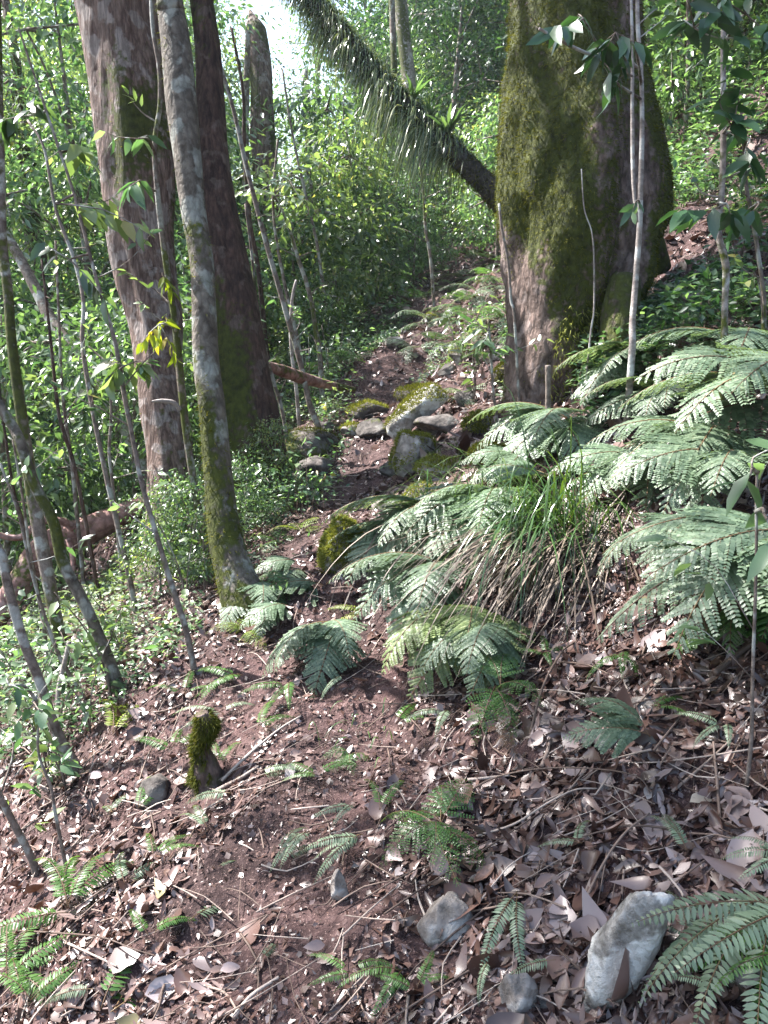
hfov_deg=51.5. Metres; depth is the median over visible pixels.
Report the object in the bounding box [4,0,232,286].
forest tree
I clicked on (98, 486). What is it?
shrub
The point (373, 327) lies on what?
fern
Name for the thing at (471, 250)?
fern
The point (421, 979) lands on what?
fern
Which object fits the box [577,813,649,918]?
stick
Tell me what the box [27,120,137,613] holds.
sapling
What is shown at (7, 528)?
shrub
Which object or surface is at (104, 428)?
sapling
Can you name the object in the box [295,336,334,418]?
seedling
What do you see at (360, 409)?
rock
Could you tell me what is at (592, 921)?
leaf litter
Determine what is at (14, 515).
sapling
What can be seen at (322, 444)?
rock
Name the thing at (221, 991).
stick
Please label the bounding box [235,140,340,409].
sapling
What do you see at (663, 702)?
fern
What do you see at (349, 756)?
fern
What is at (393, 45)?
pale tree
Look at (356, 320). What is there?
fern
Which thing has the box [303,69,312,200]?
sapling
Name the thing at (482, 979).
fern
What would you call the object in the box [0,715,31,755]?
fern
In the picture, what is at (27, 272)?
leaning tree
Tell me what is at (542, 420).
fern
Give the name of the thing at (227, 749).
fern
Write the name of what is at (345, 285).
shrub
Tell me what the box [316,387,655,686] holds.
grass tussock
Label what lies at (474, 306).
seedling
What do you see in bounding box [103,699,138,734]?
fern
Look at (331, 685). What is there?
fern
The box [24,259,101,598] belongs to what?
sapling
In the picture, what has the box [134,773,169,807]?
rock
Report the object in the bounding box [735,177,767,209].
fern
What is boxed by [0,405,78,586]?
shrub
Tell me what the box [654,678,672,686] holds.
dead leaf
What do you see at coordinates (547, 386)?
cut stub
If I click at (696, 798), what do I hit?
dead leaf
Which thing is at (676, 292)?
undergrowth
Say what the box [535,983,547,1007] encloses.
dead leaf
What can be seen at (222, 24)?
understory tree
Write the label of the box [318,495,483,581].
fern
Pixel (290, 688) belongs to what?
fern
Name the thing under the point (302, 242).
shrub
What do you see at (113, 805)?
fern
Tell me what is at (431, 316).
rock
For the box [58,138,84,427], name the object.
sapling
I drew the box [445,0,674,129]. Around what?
dark tree
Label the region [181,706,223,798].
mossy stump
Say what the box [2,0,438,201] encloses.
sky
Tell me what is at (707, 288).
fern
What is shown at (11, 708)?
seedling
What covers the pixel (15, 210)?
forest tree
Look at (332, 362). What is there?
seedling
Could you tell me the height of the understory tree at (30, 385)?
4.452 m
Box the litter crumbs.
[0,134,767,1023]
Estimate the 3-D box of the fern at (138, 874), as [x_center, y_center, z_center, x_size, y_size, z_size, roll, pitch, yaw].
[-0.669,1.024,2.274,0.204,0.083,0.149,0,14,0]
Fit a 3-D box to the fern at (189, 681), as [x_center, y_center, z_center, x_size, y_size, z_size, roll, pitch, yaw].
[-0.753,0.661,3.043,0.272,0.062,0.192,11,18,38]
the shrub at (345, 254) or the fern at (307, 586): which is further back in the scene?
the shrub at (345, 254)
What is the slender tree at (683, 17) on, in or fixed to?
on the ground
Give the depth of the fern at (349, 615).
3.21 m
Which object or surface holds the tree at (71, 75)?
on the ground
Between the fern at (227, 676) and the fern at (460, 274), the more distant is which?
the fern at (460, 274)
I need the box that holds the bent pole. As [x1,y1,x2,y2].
[55,641,71,705]
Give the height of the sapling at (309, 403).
3.072 m
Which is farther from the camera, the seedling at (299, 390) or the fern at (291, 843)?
the seedling at (299, 390)
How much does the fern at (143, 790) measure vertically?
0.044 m
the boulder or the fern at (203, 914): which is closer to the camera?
the boulder
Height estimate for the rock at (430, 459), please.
0.164 m
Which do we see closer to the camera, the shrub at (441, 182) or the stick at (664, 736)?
the stick at (664, 736)
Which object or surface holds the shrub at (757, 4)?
on the ground
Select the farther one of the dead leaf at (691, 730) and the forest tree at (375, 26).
the forest tree at (375, 26)
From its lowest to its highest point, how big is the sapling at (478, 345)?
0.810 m
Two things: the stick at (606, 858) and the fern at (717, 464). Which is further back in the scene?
the fern at (717, 464)
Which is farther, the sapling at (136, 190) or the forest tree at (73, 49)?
the forest tree at (73, 49)
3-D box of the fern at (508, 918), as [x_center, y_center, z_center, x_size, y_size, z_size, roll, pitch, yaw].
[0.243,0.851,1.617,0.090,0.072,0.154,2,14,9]
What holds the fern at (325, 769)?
on the ground
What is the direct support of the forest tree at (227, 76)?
on the ground
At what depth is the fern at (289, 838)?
2.09 m
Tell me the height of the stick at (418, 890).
0.192 m
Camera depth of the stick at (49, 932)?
2.00 m
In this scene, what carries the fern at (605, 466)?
on the ground
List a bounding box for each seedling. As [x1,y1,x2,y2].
[0,612,38,665]
[0,637,68,735]
[2,717,63,790]
[6,691,80,792]
[12,671,83,738]
[32,617,89,692]
[45,633,117,733]
[48,590,124,699]
[74,584,127,660]
[79,609,125,664]
[128,494,201,607]
[155,473,205,556]
[273,363,291,410]
[276,360,296,401]
[281,347,316,400]
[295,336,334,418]
[318,325,348,380]
[326,337,351,371]
[331,329,352,359]
[341,318,365,352]
[379,311,392,341]
[435,302,469,347]
[446,318,489,404]
[449,288,498,368]
[466,293,501,320]
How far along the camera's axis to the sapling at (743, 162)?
3.09 m
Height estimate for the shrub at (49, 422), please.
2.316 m
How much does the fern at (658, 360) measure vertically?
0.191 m
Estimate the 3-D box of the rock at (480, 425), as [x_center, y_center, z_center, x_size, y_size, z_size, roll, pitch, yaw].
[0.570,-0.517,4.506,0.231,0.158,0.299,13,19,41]
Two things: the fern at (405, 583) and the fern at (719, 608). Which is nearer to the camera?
the fern at (719, 608)
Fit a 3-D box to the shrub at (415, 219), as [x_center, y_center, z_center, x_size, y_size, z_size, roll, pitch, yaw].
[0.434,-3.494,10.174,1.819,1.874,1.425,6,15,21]
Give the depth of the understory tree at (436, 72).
13.86 m
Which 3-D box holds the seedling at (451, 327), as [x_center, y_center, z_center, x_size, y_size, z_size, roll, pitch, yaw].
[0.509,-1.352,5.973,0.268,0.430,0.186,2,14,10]
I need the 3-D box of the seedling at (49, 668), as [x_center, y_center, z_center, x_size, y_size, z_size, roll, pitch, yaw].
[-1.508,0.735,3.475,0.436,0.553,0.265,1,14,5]
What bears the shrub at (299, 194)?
on the ground
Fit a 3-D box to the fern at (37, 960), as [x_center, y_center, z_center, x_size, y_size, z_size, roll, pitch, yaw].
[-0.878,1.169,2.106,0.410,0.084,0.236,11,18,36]
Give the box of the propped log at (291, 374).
[271,362,355,391]
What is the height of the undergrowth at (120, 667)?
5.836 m
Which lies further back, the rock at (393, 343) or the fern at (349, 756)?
the rock at (393, 343)
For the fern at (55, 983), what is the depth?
1.96 m
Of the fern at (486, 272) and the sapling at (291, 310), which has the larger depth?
the fern at (486, 272)
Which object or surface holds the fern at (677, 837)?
on the ground
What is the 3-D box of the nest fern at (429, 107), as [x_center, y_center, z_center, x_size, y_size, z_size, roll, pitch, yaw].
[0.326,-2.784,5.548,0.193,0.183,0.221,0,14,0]
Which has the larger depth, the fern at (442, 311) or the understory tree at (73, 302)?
the understory tree at (73, 302)
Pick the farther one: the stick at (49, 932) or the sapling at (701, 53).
the sapling at (701, 53)
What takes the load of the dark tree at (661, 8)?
on the ground
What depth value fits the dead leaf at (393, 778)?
2.23 m
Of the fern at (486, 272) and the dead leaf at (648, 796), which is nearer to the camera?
the dead leaf at (648, 796)
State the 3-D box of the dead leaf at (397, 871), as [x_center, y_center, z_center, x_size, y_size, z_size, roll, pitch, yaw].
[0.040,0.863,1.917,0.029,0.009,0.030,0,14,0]
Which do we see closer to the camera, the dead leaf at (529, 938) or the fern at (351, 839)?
the dead leaf at (529, 938)
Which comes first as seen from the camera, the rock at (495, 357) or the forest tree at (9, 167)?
the rock at (495, 357)
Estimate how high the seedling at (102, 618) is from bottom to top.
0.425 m
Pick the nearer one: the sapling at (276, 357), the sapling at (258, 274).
the sapling at (276, 357)
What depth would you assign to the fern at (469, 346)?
5.69 m
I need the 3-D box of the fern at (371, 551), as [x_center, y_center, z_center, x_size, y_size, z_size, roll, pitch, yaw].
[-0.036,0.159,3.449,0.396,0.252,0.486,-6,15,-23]
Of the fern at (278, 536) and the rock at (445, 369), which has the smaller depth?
the fern at (278, 536)
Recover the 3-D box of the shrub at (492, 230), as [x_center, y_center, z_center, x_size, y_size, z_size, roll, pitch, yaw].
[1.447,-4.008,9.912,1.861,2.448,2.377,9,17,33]
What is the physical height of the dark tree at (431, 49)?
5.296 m
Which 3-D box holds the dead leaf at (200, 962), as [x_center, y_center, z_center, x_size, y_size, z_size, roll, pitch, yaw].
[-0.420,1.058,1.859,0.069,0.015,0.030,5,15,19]
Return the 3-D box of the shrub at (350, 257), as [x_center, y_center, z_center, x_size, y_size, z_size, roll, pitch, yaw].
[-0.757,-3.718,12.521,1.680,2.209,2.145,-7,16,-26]
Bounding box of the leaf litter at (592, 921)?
[0,5,767,1023]
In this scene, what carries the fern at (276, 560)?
on the ground
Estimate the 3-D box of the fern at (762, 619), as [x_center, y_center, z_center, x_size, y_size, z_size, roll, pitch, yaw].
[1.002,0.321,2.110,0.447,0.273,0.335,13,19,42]
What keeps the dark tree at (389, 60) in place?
on the ground
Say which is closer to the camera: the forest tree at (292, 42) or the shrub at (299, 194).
the shrub at (299, 194)
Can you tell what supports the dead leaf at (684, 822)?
on the ground
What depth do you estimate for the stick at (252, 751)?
2.58 m
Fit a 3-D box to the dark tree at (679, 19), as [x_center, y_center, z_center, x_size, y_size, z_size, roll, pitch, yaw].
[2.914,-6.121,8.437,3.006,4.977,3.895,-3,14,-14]
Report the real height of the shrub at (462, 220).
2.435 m
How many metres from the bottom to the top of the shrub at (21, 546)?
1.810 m
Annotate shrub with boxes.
[0,282,265,549]
[0,284,144,611]
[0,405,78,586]
[0,444,77,606]
[4,322,192,513]
[5,280,198,520]
[7,390,97,514]
[38,398,119,494]
[45,227,306,443]
[53,420,130,519]
[92,255,286,432]
[96,464,213,588]
[106,469,203,591]
[114,340,203,485]
[148,476,267,590]
[179,273,283,432]
[191,450,302,542]
[231,133,422,362]
[232,106,437,339]
[233,409,320,510]
[236,174,383,358]
[243,59,470,317]
[256,273,350,391]
[260,237,344,363]
[269,71,460,297]
[275,256,370,361]
[282,159,336,232]
[298,208,403,301]
[316,224,370,311]
[344,150,447,278]
[346,160,489,284]
[358,144,453,265]
[389,163,459,245]
[428,151,489,237]
[429,87,500,257]
[432,97,499,245]
[435,87,500,225]
[460,55,502,171]
[643,0,767,148]
[649,48,693,122]
[653,7,675,90]
[664,1,767,50]
[695,0,757,74]
[717,0,767,30]
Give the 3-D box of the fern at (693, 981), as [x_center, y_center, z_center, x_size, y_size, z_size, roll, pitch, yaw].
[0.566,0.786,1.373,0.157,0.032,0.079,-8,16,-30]
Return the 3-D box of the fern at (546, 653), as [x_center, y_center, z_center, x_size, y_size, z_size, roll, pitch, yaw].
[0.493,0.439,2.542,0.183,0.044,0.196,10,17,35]
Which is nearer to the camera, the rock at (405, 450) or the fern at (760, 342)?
the fern at (760, 342)
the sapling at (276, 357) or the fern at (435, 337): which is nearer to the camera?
the sapling at (276, 357)
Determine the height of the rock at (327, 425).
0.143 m
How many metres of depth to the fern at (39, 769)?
3.11 m
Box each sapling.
[0,27,196,674]
[0,384,47,634]
[0,427,64,664]
[0,456,94,699]
[0,671,81,873]
[0,728,64,877]
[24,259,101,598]
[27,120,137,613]
[31,241,92,587]
[51,381,175,594]
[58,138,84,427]
[92,0,212,584]
[191,39,321,429]
[230,27,272,384]
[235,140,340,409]
[241,204,293,473]
[242,27,250,255]
[256,139,306,404]
[265,280,319,425]
[282,68,334,368]
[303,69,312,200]
[392,159,453,309]
[440,311,553,439]
[526,0,674,434]
[636,438,767,789]
[649,0,767,399]
[690,112,767,348]
[700,14,739,82]
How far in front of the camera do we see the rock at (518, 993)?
1.48 m
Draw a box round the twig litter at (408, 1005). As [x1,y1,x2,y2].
[0,189,767,1023]
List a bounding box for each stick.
[9,929,155,956]
[54,707,77,710]
[67,942,116,966]
[153,971,168,1013]
[204,984,238,1019]
[214,765,258,792]
[221,715,300,781]
[231,976,279,1019]
[384,788,574,914]
[467,774,509,781]
[472,767,650,793]
[476,788,597,836]
[527,641,574,743]
[540,737,551,767]
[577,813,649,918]
[653,712,682,750]
[671,734,737,792]
[712,632,765,675]
[712,741,720,815]
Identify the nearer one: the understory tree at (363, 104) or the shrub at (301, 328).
the shrub at (301, 328)
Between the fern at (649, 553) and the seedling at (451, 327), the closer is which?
the fern at (649, 553)
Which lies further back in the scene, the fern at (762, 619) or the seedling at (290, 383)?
the seedling at (290, 383)
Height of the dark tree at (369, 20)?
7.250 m
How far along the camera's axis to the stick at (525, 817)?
1.89 m
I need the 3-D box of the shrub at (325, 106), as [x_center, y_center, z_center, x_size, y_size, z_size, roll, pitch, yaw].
[-0.415,-4.053,11.063,3.181,4.072,3.440,12,18,40]
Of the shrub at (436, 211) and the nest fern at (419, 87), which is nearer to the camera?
the nest fern at (419, 87)
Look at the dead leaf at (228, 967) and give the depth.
1.82 m
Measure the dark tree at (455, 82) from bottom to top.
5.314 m
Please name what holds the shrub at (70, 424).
on the ground
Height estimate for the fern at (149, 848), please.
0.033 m
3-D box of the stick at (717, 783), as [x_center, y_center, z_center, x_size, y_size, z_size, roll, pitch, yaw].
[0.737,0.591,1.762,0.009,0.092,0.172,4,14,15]
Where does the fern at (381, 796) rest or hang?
on the ground
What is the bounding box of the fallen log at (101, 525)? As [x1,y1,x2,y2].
[0,496,145,629]
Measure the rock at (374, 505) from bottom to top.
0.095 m
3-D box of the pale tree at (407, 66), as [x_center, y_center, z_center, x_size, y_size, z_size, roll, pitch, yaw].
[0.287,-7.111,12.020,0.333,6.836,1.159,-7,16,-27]
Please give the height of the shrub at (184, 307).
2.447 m
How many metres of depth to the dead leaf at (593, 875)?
1.66 m
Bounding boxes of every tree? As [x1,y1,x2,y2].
[0,0,69,666]
[0,0,181,512]
[0,0,184,473]
[0,0,232,499]
[0,100,76,324]
[0,205,93,575]
[0,253,71,506]
[0,393,123,697]
[0,542,81,776]
[1,0,78,498]
[1,0,87,373]
[2,0,246,289]
[2,0,300,279]
[2,3,55,269]
[3,9,90,200]
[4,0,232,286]
[5,338,70,506]
[6,226,146,488]
[10,0,360,352]
[30,244,108,449]
[39,162,189,436]
[41,0,283,234]
[42,0,253,229]
[42,81,101,311]
[45,0,282,292]
[73,0,189,595]
[98,103,254,252]
[153,0,272,625]
[175,79,309,280]
[189,18,295,213]
[190,0,292,524]
[221,40,319,217]
[232,0,397,185]
[242,0,496,219]
[246,9,287,361]
[275,0,413,162]
[279,0,507,225]
[332,0,428,107]
[339,0,510,135]
[340,2,435,142]
[340,66,433,205]
[350,0,509,239]
[358,0,509,226]
[365,0,509,232]
[380,1,506,185]
[386,1,507,106]
[389,0,420,273]
[395,0,424,260]
[411,0,508,188]
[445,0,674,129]
[456,2,508,121]
[493,0,676,416]
[495,0,717,86]
[644,0,763,114]
[675,0,696,106]
[746,0,756,30]
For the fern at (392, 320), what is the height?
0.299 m
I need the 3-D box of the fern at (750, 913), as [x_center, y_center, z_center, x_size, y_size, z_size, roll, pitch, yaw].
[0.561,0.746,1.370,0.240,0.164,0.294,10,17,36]
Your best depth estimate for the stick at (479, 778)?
2.11 m
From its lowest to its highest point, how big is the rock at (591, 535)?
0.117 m
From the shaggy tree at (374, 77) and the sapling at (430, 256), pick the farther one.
the sapling at (430, 256)
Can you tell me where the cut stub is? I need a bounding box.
[545,365,550,408]
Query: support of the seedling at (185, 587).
on the ground
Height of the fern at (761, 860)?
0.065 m
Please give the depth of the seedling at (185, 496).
3.96 m
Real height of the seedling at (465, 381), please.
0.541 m
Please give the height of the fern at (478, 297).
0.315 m
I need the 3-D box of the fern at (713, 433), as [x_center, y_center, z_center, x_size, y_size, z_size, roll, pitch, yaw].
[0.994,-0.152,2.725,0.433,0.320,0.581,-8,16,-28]
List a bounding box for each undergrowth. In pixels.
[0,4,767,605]
[0,274,397,769]
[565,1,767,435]
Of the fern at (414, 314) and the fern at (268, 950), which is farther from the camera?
the fern at (414, 314)
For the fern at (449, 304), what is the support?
on the ground
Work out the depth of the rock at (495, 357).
5.35 m
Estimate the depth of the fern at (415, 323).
7.86 m
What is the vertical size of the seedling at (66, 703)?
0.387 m
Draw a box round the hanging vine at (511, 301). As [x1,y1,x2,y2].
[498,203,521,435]
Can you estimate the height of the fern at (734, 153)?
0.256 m
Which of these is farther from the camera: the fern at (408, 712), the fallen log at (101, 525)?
the fallen log at (101, 525)
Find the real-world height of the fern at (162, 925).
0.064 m
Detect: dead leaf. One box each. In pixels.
[90,771,101,778]
[192,956,211,972]
[220,962,239,972]
[285,763,294,779]
[303,939,324,950]
[387,773,398,792]
[395,867,405,874]
[523,932,546,943]
[551,642,565,663]
[589,681,605,690]
[590,869,599,893]
[611,685,633,739]
[644,787,654,799]
[652,704,665,711]
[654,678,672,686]
[673,821,697,829]
[682,728,702,738]
[690,792,711,802]
[723,808,748,831]
[724,786,750,799]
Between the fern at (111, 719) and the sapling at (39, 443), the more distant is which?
the sapling at (39, 443)
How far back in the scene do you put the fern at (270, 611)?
3.18 m
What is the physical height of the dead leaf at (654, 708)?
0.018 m
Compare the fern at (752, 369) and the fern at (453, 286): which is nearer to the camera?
the fern at (752, 369)
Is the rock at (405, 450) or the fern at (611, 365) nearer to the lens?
the fern at (611, 365)
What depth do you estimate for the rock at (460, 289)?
8.04 m
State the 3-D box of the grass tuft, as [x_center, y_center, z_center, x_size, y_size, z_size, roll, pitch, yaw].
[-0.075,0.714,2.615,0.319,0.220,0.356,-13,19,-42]
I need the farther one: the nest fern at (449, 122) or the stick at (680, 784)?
the nest fern at (449, 122)
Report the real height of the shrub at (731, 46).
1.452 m
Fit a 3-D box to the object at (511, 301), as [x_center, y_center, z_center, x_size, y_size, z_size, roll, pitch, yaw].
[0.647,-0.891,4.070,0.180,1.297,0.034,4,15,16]
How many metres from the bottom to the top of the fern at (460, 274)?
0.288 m
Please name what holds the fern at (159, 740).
on the ground
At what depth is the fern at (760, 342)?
3.16 m
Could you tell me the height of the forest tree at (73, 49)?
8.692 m
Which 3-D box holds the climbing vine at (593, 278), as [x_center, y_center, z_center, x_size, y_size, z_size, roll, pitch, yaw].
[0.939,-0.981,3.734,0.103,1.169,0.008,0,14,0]
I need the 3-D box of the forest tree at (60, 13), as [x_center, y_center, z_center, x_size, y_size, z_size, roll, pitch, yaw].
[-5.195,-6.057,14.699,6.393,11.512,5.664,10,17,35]
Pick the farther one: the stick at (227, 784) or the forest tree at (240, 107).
the forest tree at (240, 107)
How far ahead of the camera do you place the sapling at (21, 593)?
3.35 m
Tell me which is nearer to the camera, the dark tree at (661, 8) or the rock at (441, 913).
the rock at (441, 913)
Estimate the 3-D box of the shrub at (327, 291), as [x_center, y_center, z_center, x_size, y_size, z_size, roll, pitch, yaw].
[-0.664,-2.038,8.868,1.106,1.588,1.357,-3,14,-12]
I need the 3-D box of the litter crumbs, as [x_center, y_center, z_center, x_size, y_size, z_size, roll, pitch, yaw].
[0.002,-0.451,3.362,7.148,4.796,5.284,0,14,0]
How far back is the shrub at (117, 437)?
6.45 m
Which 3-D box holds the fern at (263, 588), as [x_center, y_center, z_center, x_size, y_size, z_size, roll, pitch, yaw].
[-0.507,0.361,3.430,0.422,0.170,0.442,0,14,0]
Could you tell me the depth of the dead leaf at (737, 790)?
1.70 m
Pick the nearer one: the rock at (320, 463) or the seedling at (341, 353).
the rock at (320, 463)
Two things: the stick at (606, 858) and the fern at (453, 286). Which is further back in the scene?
the fern at (453, 286)
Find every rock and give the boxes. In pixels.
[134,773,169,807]
[285,424,340,474]
[297,455,335,478]
[316,512,362,575]
[320,421,334,431]
[331,868,348,900]
[338,421,359,436]
[344,397,389,419]
[355,418,388,437]
[355,538,376,572]
[373,498,395,511]
[379,461,395,475]
[383,380,453,439]
[385,336,403,346]
[387,428,437,478]
[392,382,423,401]
[402,479,435,505]
[411,451,464,480]
[413,414,458,433]
[417,891,473,947]
[423,311,440,323]
[437,363,456,376]
[447,347,474,364]
[452,288,467,301]
[454,389,473,407]
[458,407,498,433]
[463,438,516,467]
[488,345,504,359]
[490,359,503,384]
[498,973,537,1013]
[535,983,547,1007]
[577,526,604,553]
[593,733,616,750]
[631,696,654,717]
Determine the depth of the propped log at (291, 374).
5.55 m
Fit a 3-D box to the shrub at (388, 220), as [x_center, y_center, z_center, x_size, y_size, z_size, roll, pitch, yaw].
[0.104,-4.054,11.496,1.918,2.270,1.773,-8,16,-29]
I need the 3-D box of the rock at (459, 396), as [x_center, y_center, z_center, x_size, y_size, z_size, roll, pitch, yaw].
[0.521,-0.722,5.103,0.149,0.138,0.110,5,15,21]
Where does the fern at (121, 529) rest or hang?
on the ground
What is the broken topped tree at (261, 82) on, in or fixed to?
on the ground
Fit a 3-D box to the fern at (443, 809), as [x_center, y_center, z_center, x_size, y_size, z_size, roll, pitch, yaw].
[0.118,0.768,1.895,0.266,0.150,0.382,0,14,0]
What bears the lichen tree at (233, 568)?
on the ground
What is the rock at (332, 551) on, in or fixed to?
on the ground
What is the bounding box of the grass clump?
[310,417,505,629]
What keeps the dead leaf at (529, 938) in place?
on the ground
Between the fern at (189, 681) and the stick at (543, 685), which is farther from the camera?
the fern at (189, 681)
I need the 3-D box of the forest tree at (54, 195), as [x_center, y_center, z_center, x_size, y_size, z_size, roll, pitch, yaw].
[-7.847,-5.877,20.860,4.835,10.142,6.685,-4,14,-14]
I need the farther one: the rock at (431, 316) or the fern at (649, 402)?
the rock at (431, 316)
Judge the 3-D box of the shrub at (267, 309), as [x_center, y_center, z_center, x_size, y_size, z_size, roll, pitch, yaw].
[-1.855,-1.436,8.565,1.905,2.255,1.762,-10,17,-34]
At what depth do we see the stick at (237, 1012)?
1.73 m
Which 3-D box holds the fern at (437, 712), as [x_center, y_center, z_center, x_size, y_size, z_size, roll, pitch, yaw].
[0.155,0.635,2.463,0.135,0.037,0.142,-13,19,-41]
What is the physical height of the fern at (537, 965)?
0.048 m
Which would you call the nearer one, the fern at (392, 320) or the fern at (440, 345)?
the fern at (440, 345)
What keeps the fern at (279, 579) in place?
on the ground
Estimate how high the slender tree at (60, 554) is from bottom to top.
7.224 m
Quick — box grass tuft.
[308,697,392,767]
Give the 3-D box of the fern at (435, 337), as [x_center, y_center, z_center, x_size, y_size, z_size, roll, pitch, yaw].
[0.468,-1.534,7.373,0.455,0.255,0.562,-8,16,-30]
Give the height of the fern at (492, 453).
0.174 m
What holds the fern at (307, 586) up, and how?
on the ground
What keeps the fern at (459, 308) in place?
on the ground
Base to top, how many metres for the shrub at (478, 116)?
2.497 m
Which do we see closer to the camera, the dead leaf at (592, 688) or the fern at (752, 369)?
the dead leaf at (592, 688)
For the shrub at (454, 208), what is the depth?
13.40 m
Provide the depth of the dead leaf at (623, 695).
1.99 m
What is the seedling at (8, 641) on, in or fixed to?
on the ground
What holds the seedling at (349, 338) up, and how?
on the ground
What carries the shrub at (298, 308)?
on the ground
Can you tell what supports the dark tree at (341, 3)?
on the ground
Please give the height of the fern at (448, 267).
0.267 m
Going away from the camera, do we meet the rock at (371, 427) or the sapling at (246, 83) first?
the rock at (371, 427)
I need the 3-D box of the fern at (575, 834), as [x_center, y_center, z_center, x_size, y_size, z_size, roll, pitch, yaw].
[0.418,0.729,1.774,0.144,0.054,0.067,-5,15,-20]
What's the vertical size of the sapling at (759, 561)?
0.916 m
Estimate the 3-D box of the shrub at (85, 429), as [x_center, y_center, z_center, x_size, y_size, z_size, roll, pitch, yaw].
[-2.813,-0.586,7.742,1.848,2.654,2.268,12,18,40]
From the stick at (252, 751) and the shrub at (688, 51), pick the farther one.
the shrub at (688, 51)
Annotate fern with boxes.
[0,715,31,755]
[0,851,133,934]
[0,920,79,1003]
[0,958,80,1002]
[6,676,45,710]
[26,753,62,778]
[40,648,97,686]
[42,984,90,1004]
[100,965,136,1011]
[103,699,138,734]
[103,794,128,812]
[108,522,133,539]
[108,611,143,633]
[114,852,157,883]
[129,909,196,935]
[135,729,190,749]
[135,776,153,807]
[145,833,201,857]
[147,670,208,693]
[172,701,254,728]
[181,805,207,827]
[186,788,231,802]
[189,904,218,919]
[193,666,242,700]
[206,616,267,651]
[212,742,240,762]
[217,565,307,633]
[238,681,293,716]
[240,601,290,640]
[248,528,293,557]
[255,555,300,578]
[257,701,294,724]
[259,571,294,601]
[259,764,301,777]
[260,943,275,958]
[262,619,368,698]
[265,578,323,606]
[269,830,309,871]
[270,517,320,533]
[278,827,309,858]
[281,760,356,781]
[303,832,364,881]
[309,953,399,985]
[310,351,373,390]
[310,803,353,824]
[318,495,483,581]
[322,675,341,697]
[322,746,369,774]
[323,520,417,588]
[325,604,361,618]
[330,552,480,651]
[334,965,403,1019]
[340,314,379,337]
[344,322,399,345]
[364,779,402,809]
[365,314,419,333]
[370,338,443,364]
[372,950,452,990]
[378,779,485,889]
[382,604,535,699]
[386,289,438,314]
[388,311,418,329]
[392,309,451,334]
[393,73,432,98]
[395,703,427,722]
[396,285,457,298]
[397,483,539,568]
[404,708,449,738]
[410,331,468,365]
[414,620,524,698]
[418,95,441,114]
[419,265,449,277]
[419,333,452,347]
[421,290,473,325]
[421,305,463,321]
[422,247,463,262]
[425,102,473,132]
[437,269,485,284]
[439,307,481,335]
[440,280,466,291]
[441,324,505,356]
[441,337,500,367]
[443,283,494,309]
[443,383,486,408]
[453,240,492,256]
[456,267,499,290]
[457,305,507,348]
[459,444,538,486]
[462,253,500,270]
[465,252,497,267]
[465,699,521,724]
[466,307,505,336]
[466,550,545,606]
[466,653,542,745]
[467,402,607,481]
[470,277,503,297]
[471,460,595,486]
[477,960,489,1004]
[479,891,525,971]
[487,710,518,761]
[497,958,548,987]
[514,635,564,664]
[537,820,587,846]
[547,442,666,516]
[548,462,598,497]
[556,341,668,406]
[561,697,651,757]
[581,376,692,426]
[586,415,767,520]
[586,651,638,679]
[594,503,767,661]
[596,512,705,592]
[605,431,767,513]
[618,342,767,471]
[619,327,767,384]
[632,888,767,1023]
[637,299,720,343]
[642,357,696,386]
[650,814,686,850]
[652,695,699,725]
[665,890,704,932]
[666,949,747,990]
[674,585,767,656]
[675,711,732,747]
[679,586,767,636]
[685,141,741,168]
[686,926,767,1023]
[689,277,737,300]
[708,202,755,209]
[719,836,767,879]
[727,188,767,208]
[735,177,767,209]
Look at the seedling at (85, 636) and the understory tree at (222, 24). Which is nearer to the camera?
the seedling at (85, 636)
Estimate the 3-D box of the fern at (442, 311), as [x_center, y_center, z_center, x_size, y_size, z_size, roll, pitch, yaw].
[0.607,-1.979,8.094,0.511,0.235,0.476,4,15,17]
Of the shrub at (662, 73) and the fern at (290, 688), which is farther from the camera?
the shrub at (662, 73)
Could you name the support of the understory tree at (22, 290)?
on the ground
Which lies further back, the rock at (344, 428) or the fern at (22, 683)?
the rock at (344, 428)
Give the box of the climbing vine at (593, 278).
[581,169,594,401]
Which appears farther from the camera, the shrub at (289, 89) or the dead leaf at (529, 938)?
the shrub at (289, 89)
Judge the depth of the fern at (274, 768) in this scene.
2.40 m
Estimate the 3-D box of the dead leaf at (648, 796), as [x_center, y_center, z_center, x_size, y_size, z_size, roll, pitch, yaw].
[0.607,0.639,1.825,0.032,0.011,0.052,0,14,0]
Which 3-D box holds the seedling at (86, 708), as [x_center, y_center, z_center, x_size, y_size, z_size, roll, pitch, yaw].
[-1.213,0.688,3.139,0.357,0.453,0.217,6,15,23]
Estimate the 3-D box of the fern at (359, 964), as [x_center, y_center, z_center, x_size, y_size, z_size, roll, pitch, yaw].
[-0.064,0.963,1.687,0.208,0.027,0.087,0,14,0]
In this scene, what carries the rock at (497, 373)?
on the ground
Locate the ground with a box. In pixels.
[0,0,767,1023]
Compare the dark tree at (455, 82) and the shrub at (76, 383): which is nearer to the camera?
the shrub at (76, 383)
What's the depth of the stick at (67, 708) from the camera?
3.45 m
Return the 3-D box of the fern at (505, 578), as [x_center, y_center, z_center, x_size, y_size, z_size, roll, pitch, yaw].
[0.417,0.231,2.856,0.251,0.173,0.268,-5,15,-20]
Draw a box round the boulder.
[582,891,674,1012]
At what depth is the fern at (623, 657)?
2.21 m
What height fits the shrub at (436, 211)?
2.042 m
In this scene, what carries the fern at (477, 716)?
on the ground

